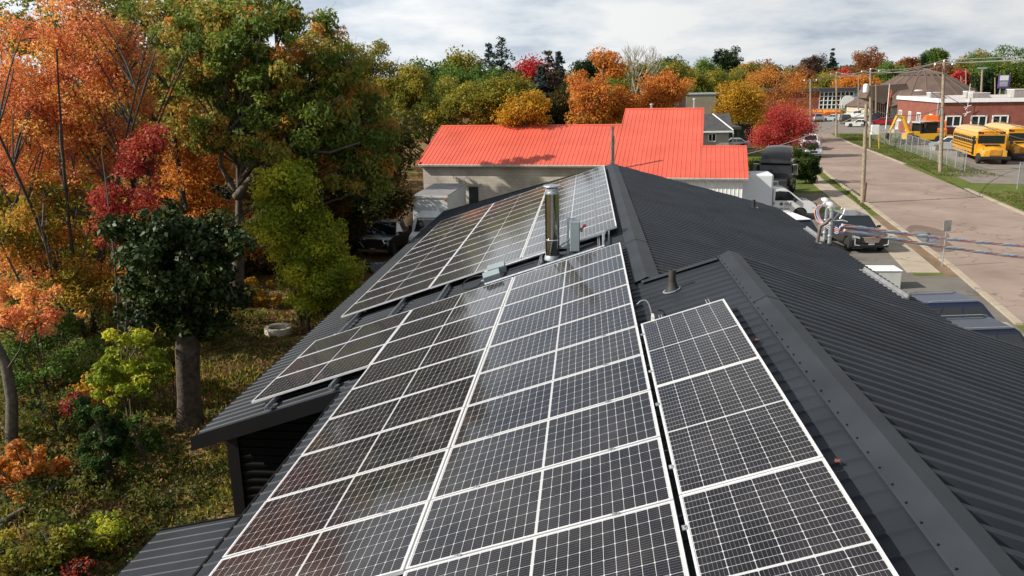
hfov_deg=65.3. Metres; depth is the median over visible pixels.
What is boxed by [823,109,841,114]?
barrier heap
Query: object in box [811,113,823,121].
parked car
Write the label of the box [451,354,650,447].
solar panel
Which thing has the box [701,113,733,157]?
grey house
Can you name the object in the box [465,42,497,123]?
spruce tree
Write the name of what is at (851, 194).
grass
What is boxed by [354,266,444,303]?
solar panel
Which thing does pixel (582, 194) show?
solar panel
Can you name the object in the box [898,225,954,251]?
wet asphalt
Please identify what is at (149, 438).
leafy shrub
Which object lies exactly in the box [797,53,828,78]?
broadleaf tree
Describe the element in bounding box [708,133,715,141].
window
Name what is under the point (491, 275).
junction box
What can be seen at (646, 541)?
solar panel
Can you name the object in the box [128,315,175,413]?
leafy shrub
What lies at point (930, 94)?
roof unit
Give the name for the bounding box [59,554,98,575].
leafy shrub
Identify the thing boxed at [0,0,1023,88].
sky
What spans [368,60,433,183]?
ash tree
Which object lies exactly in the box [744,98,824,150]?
maple tree
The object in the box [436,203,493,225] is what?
solar panel
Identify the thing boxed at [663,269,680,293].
vent pipe
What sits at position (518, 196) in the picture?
solar panel
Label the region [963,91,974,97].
roof unit
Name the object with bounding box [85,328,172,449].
leafy shrub
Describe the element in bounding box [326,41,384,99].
oak tree
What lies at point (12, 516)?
fallen log
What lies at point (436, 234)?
solar panel
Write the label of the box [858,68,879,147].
utility pole
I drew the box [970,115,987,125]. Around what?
window
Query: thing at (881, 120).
parked car
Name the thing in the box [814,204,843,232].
drip lead
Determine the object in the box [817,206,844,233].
drip lead
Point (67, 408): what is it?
leafy shrub
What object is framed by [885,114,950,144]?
backhoe
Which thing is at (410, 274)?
solar panel
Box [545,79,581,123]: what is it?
maple tree
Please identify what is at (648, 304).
conduit
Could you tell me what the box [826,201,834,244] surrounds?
service mast
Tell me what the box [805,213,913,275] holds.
driveway
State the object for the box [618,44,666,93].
bare tree
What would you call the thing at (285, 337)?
grass
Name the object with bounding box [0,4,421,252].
wood
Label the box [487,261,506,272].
junction box
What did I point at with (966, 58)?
broadleaf tree
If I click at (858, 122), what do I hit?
parked car
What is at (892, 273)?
utility cabinet
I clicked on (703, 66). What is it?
broadleaf tree
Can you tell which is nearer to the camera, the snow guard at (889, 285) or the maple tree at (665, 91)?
the snow guard at (889, 285)
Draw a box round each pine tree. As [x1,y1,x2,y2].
[827,48,838,74]
[918,53,926,68]
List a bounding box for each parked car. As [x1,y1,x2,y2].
[331,222,369,255]
[729,137,750,146]
[801,141,822,157]
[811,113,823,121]
[823,209,888,250]
[824,114,841,120]
[840,114,851,123]
[845,119,872,126]
[872,113,880,117]
[872,117,892,124]
[907,290,994,318]
[941,314,1023,346]
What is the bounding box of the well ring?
[264,323,293,337]
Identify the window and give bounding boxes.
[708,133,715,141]
[907,111,911,122]
[916,112,920,120]
[945,116,961,126]
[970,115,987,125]
[992,115,1008,122]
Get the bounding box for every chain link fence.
[867,126,967,169]
[1016,162,1023,188]
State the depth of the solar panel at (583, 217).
19.26 m
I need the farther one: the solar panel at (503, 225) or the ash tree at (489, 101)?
the ash tree at (489, 101)
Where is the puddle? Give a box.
[912,231,939,241]
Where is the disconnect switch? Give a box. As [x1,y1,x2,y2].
[559,218,585,253]
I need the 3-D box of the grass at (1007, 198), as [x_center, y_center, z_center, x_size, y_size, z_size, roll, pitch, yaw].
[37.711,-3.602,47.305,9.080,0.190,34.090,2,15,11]
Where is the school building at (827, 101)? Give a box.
[753,87,860,111]
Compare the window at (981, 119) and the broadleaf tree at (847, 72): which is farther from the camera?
the broadleaf tree at (847, 72)
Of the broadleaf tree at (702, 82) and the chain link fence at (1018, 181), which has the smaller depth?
the chain link fence at (1018, 181)
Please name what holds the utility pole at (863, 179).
on the ground at (416, 177)
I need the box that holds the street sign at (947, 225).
[941,220,951,265]
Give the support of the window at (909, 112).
in the brick building at (1006, 108)
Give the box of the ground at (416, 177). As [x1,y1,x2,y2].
[0,81,1023,575]
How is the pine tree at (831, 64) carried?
on the ground at (416, 177)
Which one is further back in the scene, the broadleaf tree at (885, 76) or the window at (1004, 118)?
the broadleaf tree at (885, 76)
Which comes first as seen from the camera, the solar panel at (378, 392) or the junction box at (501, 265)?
the solar panel at (378, 392)
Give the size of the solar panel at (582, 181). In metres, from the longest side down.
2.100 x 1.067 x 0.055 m
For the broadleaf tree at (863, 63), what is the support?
on the ground at (416, 177)
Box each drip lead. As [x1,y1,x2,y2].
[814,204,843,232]
[816,204,844,233]
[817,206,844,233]
[818,204,843,231]
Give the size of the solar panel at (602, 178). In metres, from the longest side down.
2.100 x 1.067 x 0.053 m
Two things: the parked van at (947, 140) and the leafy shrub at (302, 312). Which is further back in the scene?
the parked van at (947, 140)
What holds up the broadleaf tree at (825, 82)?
on the ground at (416, 177)
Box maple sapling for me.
[82,121,175,358]
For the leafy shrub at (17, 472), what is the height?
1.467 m
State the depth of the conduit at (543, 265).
15.28 m
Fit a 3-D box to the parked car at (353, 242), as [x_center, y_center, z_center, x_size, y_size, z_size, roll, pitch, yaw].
[-10.540,-3.177,50.974,2.260,1.656,4.845,2,15,10]
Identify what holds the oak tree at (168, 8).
on the ground at (416, 177)
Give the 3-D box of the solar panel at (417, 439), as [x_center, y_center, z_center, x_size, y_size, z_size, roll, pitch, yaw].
[-1.576,1.817,8.828,2.100,0.053,1.067,-18,12,10]
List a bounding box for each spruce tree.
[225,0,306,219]
[456,36,523,164]
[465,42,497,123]
[524,50,584,124]
[524,65,562,124]
[552,51,566,86]
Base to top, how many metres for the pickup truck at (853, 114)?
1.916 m
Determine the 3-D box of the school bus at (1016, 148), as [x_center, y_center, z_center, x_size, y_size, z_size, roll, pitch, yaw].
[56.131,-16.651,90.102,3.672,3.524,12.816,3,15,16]
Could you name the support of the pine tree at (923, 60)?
on the ground at (416, 177)
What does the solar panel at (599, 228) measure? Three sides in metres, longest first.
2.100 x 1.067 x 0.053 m
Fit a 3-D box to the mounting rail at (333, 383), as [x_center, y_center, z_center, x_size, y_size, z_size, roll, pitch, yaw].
[-2.007,-0.637,20.903,0.081,0.107,17.700,0,14,5]
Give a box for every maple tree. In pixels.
[0,0,187,332]
[0,170,135,344]
[25,154,277,265]
[86,132,268,278]
[219,107,423,278]
[323,176,416,248]
[410,56,480,164]
[428,63,540,98]
[490,89,553,126]
[505,52,552,84]
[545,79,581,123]
[564,46,644,123]
[627,67,697,107]
[708,80,768,136]
[740,65,822,141]
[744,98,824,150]
[744,110,768,138]
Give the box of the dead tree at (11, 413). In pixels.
[0,311,40,458]
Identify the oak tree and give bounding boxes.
[111,0,239,218]
[146,0,403,306]
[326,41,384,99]
[437,44,485,123]
[601,57,699,96]
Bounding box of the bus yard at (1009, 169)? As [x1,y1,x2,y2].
[893,140,1023,183]
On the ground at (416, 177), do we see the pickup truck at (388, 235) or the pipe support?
the pickup truck at (388, 235)
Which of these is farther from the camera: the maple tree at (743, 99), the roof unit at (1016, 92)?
the roof unit at (1016, 92)
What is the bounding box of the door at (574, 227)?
[570,223,578,250]
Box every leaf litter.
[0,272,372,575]
[843,134,992,176]
[984,191,1023,208]
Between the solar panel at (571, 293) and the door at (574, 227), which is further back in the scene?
the door at (574, 227)
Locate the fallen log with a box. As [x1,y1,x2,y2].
[0,461,119,525]
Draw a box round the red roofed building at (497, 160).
[416,107,748,204]
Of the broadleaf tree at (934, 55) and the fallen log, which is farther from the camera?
the broadleaf tree at (934, 55)
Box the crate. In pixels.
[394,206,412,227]
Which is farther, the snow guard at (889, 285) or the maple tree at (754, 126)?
the maple tree at (754, 126)
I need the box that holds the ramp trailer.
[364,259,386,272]
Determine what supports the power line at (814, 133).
attached to the utility pole at (863, 179)
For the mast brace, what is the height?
0.737 m
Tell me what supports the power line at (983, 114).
attached to the utility pole at (941, 114)
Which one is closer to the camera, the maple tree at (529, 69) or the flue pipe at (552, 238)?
the flue pipe at (552, 238)
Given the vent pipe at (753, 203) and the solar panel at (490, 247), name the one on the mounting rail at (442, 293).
the solar panel at (490, 247)
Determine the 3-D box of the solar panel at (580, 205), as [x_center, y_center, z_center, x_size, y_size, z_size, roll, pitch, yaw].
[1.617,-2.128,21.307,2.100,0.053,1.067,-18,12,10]
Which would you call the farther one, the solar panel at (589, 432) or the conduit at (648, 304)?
the conduit at (648, 304)
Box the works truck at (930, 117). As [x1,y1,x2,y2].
[921,115,946,133]
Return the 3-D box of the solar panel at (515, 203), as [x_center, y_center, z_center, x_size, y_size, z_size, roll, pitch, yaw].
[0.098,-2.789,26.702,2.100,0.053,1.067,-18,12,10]
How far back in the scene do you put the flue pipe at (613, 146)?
53.08 m
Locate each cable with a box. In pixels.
[461,275,482,289]
[841,223,1023,247]
[843,228,1023,258]
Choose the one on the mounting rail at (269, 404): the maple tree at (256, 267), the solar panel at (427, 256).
the solar panel at (427, 256)
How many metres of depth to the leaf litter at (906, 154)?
92.54 m
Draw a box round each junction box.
[481,268,500,282]
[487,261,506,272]
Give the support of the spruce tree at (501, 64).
on the ground at (416, 177)
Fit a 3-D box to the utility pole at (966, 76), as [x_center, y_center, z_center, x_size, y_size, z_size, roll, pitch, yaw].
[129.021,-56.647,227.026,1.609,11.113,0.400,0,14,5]
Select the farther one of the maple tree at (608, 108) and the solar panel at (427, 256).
the maple tree at (608, 108)
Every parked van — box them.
[783,211,827,239]
[928,135,952,149]
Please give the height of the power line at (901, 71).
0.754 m
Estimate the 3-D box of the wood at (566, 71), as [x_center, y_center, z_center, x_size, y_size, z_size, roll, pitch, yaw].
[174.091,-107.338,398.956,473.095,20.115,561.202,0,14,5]
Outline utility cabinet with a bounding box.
[865,265,902,287]
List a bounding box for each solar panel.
[209,501,429,575]
[222,449,449,558]
[251,344,384,403]
[266,407,464,500]
[277,326,399,377]
[298,310,411,357]
[301,375,476,455]
[328,348,486,419]
[341,277,436,317]
[351,326,494,389]
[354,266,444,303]
[367,257,451,291]
[370,307,502,364]
[377,249,458,281]
[387,291,507,342]
[388,242,463,271]
[396,235,468,263]
[401,277,513,324]
[403,500,689,575]
[405,228,473,255]
[405,437,674,570]
[412,223,477,248]
[418,217,482,242]
[426,212,486,235]
[429,248,524,288]
[431,208,489,230]
[431,390,660,499]
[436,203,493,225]
[438,239,527,275]
[446,231,530,265]
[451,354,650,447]
[453,224,533,256]
[459,218,535,248]
[465,212,537,240]
[466,326,643,406]
[471,206,539,233]
[475,201,541,227]
[478,303,637,373]
[480,197,543,221]
[484,193,544,216]
[488,189,545,210]
[488,284,632,347]
[492,186,545,206]
[497,268,628,324]
[503,254,624,306]
[510,242,622,289]
[522,218,616,258]
[525,211,614,247]
[529,204,613,237]
[532,198,611,230]
[534,193,610,223]
[537,188,609,216]
[539,183,608,210]
[541,179,607,205]
[543,175,606,200]
[551,166,604,183]
[558,169,604,186]
[558,172,605,190]
[641,299,759,386]
[655,357,822,495]
[679,457,898,575]
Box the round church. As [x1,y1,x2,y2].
[845,68,977,116]
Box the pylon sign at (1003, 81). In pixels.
[997,75,1010,94]
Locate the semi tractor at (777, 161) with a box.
[752,145,797,191]
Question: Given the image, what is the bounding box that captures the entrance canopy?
[857,83,908,117]
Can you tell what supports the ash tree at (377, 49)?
on the ground at (416, 177)
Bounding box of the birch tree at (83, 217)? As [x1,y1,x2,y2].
[0,0,170,279]
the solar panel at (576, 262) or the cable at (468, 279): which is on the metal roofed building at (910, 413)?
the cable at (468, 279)
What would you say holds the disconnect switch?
on the metal roofed building at (910, 413)
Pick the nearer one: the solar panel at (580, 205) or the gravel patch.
the solar panel at (580, 205)
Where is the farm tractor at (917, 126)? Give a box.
[897,121,934,144]
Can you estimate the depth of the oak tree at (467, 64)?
88.35 m
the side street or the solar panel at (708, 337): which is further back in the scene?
the side street
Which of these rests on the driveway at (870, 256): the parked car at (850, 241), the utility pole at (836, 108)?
the parked car at (850, 241)
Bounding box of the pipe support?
[602,231,609,245]
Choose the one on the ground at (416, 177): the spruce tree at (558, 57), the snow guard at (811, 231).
the spruce tree at (558, 57)
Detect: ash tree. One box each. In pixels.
[239,152,369,331]
[331,38,418,130]
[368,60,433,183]
[384,75,493,156]
[437,69,545,124]
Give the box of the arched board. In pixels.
[841,95,853,107]
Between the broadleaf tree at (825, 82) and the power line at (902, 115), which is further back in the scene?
the broadleaf tree at (825, 82)
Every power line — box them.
[747,113,863,153]
[864,63,934,72]
[868,107,941,115]
[871,60,942,69]
[882,63,951,72]
[944,56,1023,59]
[944,105,1021,138]
[946,95,1023,127]
[948,59,1023,62]
[964,60,1020,62]
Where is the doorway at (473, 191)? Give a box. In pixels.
[469,187,478,203]
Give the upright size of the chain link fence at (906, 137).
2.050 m
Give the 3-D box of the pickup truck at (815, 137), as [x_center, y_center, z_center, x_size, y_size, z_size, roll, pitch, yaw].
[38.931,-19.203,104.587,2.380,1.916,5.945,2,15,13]
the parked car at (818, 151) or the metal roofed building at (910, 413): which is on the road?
the parked car at (818, 151)
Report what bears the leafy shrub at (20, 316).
on the ground at (416, 177)
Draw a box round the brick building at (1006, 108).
[891,94,1023,134]
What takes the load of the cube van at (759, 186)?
on the driveway at (870, 256)
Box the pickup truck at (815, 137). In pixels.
[800,134,819,145]
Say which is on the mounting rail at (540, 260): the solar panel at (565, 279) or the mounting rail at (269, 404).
the solar panel at (565, 279)
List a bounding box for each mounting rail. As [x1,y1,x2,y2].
[264,310,366,410]
[328,295,411,389]
[435,282,451,301]
[538,255,543,265]
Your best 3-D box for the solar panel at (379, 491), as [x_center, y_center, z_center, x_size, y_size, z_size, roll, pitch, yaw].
[-1.672,2.080,7.805,2.100,0.054,1.067,-18,12,10]
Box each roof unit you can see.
[926,92,940,97]
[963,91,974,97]
[968,92,989,97]
[1007,89,1023,96]
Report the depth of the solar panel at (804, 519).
5.00 m
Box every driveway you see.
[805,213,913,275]
[900,276,1023,334]
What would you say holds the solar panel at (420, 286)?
on the mounting rail at (269, 404)
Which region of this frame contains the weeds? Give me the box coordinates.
[0,304,326,575]
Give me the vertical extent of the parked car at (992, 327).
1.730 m
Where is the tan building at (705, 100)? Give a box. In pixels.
[674,92,732,113]
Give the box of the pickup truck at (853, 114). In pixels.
[845,110,863,116]
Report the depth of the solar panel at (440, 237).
25.02 m
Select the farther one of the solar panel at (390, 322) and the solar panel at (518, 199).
the solar panel at (518, 199)
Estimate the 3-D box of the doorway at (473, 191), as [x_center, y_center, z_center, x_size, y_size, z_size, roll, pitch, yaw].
[-2.726,-5.727,57.467,0.700,3.100,0.040,2,15,13]
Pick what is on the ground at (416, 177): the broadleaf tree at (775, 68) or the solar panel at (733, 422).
the broadleaf tree at (775, 68)
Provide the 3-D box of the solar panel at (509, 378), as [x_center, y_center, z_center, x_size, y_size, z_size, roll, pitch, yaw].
[0.511,0.915,9.499,2.100,0.053,1.067,-18,12,10]
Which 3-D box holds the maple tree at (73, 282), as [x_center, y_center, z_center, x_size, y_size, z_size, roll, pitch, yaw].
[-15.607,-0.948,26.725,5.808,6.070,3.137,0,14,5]
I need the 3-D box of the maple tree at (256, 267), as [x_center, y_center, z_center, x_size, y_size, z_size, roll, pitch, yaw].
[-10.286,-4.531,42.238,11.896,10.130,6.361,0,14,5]
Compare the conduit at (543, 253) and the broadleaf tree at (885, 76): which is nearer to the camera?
the conduit at (543, 253)
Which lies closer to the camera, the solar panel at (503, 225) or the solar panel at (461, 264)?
the solar panel at (461, 264)
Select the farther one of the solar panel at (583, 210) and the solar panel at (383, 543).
the solar panel at (583, 210)
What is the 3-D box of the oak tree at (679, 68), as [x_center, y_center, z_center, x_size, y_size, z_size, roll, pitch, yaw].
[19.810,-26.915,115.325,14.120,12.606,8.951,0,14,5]
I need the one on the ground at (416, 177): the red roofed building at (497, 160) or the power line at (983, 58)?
the red roofed building at (497, 160)
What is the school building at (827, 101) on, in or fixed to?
on the ground at (416, 177)
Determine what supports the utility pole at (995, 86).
on the ground at (416, 177)
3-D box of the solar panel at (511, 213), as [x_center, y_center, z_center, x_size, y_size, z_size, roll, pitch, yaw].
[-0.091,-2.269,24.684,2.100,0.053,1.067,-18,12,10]
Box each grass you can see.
[0,285,342,575]
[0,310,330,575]
[829,178,871,209]
[840,134,1005,177]
[980,190,1023,209]
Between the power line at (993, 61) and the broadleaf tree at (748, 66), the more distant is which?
the broadleaf tree at (748, 66)
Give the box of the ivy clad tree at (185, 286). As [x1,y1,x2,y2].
[92,197,258,432]
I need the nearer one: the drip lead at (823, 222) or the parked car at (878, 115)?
the drip lead at (823, 222)
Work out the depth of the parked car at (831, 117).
169.59 m
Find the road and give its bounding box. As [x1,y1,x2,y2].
[816,133,1023,322]
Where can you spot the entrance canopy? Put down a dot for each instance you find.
(882, 95)
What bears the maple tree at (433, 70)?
on the ground at (416, 177)
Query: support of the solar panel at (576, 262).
on the mounting rail at (540, 260)
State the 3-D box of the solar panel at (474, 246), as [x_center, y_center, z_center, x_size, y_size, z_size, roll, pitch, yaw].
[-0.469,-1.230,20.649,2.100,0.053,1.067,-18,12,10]
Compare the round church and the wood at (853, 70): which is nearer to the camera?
the round church
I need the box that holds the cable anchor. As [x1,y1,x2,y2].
[833,208,847,221]
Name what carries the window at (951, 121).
in the brick building at (1006, 108)
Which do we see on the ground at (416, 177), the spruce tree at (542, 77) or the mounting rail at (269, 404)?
the spruce tree at (542, 77)
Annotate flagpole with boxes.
[885,84,891,127]
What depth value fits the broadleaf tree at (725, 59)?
488.17 m
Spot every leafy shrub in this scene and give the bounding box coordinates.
[0,281,87,400]
[0,307,106,395]
[0,439,75,504]
[0,520,87,575]
[20,387,93,445]
[52,510,130,561]
[58,387,91,440]
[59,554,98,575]
[64,369,112,425]
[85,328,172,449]
[116,414,174,477]
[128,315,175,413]
[244,276,283,307]
[287,296,337,318]
[748,157,760,170]
[792,144,822,183]
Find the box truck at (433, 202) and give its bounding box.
[409,183,465,241]
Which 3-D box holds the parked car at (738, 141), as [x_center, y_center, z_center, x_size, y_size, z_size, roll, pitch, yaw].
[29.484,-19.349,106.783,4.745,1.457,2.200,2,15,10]
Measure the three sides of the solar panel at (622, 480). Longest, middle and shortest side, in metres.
2.100 x 1.067 x 0.054 m
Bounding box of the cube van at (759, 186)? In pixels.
[742,171,816,216]
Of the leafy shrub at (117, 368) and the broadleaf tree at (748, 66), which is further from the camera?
the broadleaf tree at (748, 66)
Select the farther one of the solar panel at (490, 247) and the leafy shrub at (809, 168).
the leafy shrub at (809, 168)
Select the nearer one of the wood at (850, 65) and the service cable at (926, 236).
the service cable at (926, 236)
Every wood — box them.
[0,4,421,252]
[427,61,1012,108]
[508,61,974,94]
[552,59,1022,92]
[583,63,1005,88]
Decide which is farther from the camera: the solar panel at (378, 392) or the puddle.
the puddle
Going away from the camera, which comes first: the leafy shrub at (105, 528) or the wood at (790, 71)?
the leafy shrub at (105, 528)
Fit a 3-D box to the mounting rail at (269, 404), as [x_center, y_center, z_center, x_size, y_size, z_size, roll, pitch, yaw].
[-3.043,-0.300,21.061,0.081,0.107,17.750,0,14,5]
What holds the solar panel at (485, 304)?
on the mounting rail at (442, 293)
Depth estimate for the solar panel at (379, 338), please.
14.26 m
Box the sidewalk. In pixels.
[813,175,940,272]
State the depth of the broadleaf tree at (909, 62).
294.57 m
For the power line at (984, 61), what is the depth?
71.87 m
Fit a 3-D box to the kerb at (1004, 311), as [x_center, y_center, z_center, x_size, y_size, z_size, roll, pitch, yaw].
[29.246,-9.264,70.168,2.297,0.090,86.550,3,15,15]
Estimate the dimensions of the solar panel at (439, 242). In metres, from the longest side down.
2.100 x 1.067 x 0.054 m
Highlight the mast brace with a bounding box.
[816,217,831,243]
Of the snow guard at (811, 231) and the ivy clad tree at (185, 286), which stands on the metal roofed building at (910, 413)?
the snow guard at (811, 231)
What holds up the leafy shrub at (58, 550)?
on the ground at (416, 177)
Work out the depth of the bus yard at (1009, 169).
78.58 m
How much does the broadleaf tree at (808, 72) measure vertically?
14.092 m
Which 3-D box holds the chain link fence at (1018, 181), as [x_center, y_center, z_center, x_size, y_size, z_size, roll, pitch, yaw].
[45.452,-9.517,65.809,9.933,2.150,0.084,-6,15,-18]
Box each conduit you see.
[484,232,605,271]
[485,245,604,285]
[637,300,651,313]
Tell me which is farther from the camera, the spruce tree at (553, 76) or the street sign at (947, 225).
the spruce tree at (553, 76)
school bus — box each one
[952,124,1012,163]
[984,122,1023,158]
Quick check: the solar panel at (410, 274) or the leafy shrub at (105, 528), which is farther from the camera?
the solar panel at (410, 274)
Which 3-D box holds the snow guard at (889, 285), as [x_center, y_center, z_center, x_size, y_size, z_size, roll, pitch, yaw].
[7.891,-0.126,17.004,0.141,0.123,2.409,0,14,4]
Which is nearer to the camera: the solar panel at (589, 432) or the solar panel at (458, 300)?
the solar panel at (589, 432)
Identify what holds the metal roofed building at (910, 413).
on the ground at (416, 177)
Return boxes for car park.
[762,114,895,132]
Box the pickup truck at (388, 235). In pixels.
[358,218,412,255]
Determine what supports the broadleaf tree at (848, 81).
on the ground at (416, 177)
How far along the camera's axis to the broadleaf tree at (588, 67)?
314.55 m
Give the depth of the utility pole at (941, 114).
75.48 m
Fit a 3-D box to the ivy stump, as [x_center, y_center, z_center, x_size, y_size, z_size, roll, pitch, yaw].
[-9.448,3.623,18.577,1.132,2.323,1.376,10,18,36]
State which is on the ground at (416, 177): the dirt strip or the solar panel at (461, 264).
the dirt strip
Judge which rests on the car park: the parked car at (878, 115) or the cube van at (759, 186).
the parked car at (878, 115)
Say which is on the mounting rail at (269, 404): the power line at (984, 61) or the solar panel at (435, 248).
the solar panel at (435, 248)
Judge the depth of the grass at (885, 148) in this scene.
89.62 m
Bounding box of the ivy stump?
[72,395,134,481]
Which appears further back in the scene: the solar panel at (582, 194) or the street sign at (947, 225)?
the street sign at (947, 225)
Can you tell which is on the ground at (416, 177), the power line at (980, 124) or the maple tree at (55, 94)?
the maple tree at (55, 94)
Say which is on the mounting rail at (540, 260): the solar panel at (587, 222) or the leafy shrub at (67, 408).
the solar panel at (587, 222)
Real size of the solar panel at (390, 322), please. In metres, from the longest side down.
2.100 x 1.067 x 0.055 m
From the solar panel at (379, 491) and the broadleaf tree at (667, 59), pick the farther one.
the broadleaf tree at (667, 59)
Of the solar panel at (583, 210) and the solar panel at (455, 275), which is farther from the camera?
the solar panel at (583, 210)
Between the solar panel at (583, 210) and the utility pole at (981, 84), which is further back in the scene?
the utility pole at (981, 84)
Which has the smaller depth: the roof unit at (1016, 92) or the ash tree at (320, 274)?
the ash tree at (320, 274)
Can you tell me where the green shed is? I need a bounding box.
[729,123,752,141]
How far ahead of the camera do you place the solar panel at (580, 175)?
28.38 m
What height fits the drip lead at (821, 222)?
0.731 m
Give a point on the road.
(902, 195)
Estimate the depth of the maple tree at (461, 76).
83.36 m
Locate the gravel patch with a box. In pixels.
[794,193,839,206]
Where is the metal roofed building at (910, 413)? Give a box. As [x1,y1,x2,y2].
[116,163,1023,575]
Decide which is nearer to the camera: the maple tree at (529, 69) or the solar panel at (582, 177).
the solar panel at (582, 177)
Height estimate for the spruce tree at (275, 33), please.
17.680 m
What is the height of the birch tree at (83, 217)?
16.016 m
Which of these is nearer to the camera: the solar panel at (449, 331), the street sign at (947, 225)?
the solar panel at (449, 331)
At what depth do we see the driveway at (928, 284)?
35.05 m
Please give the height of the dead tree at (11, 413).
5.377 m
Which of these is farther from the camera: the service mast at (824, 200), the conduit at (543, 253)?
the service mast at (824, 200)
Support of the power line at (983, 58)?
attached to the utility pole at (941, 114)
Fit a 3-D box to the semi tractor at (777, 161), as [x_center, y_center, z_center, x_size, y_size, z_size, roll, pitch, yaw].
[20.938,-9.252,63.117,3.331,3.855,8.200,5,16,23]
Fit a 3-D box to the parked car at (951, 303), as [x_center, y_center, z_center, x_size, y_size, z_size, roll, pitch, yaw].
[13.862,1.111,27.437,4.845,1.730,2.260,-2,14,-2]
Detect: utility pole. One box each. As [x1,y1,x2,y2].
[804,79,816,133]
[830,72,842,136]
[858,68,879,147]
[858,75,858,117]
[860,103,868,202]
[875,84,876,112]
[914,60,952,171]
[965,68,966,83]
[978,67,986,91]
[994,77,995,94]
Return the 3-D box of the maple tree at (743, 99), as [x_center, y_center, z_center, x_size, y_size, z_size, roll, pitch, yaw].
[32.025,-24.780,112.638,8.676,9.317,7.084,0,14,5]
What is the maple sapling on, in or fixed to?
on the ground at (416, 177)
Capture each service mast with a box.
[821,197,829,242]
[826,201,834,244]
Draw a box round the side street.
[747,149,793,151]
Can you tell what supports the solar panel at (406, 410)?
on the mounting rail at (442, 293)
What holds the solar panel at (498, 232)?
on the mounting rail at (442, 293)
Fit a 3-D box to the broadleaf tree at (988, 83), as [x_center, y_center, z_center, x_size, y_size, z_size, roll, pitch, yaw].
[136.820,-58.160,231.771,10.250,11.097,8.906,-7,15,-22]
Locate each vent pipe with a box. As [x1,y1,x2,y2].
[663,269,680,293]
[752,200,757,208]
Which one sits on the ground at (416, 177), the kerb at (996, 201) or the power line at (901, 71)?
the kerb at (996, 201)
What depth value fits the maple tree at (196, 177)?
36.68 m
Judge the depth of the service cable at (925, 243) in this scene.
22.61 m
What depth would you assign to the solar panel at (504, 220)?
23.67 m
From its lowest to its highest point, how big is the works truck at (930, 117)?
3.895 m
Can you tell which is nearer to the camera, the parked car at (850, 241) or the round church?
the parked car at (850, 241)
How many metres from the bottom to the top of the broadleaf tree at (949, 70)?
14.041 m
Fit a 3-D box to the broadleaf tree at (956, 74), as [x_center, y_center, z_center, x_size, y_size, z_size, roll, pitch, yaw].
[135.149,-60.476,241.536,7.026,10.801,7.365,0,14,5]
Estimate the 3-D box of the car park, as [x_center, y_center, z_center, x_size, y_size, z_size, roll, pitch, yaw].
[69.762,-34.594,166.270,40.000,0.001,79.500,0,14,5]
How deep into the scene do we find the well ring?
29.86 m
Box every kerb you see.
[819,166,1023,324]
[838,137,905,163]
[964,188,1023,214]
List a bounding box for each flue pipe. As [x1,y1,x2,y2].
[543,184,560,261]
[611,126,615,163]
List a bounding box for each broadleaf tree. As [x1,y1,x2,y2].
[568,51,606,80]
[650,54,692,70]
[681,68,716,92]
[685,56,727,77]
[702,67,742,94]
[711,45,743,72]
[728,61,770,86]
[753,58,789,88]
[780,63,818,87]
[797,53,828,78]
[804,71,842,87]
[829,73,884,87]
[831,66,856,78]
[851,45,887,78]
[872,60,907,82]
[894,56,920,73]
[918,47,950,65]
[928,61,964,74]
[950,70,971,85]
[953,48,991,78]
[965,44,1023,94]
[969,68,1004,94]
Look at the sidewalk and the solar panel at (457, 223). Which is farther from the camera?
the sidewalk
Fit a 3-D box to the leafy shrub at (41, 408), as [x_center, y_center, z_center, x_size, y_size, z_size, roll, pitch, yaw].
[-11.421,3.297,20.027,1.428,1.725,1.508,0,14,5]
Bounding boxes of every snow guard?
[804,226,824,241]
[859,267,909,299]
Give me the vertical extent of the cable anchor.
0.394 m
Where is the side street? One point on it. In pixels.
(751, 150)
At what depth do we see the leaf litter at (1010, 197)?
60.40 m
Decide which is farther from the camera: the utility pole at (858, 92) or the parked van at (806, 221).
the utility pole at (858, 92)
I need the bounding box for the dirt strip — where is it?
[872,216,958,276]
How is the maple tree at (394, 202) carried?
on the ground at (416, 177)
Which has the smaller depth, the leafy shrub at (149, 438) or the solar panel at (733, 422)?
the solar panel at (733, 422)
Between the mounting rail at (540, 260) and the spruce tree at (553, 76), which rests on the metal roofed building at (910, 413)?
the mounting rail at (540, 260)
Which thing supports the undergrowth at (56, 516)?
on the ground at (416, 177)
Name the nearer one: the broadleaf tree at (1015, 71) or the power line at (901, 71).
the power line at (901, 71)

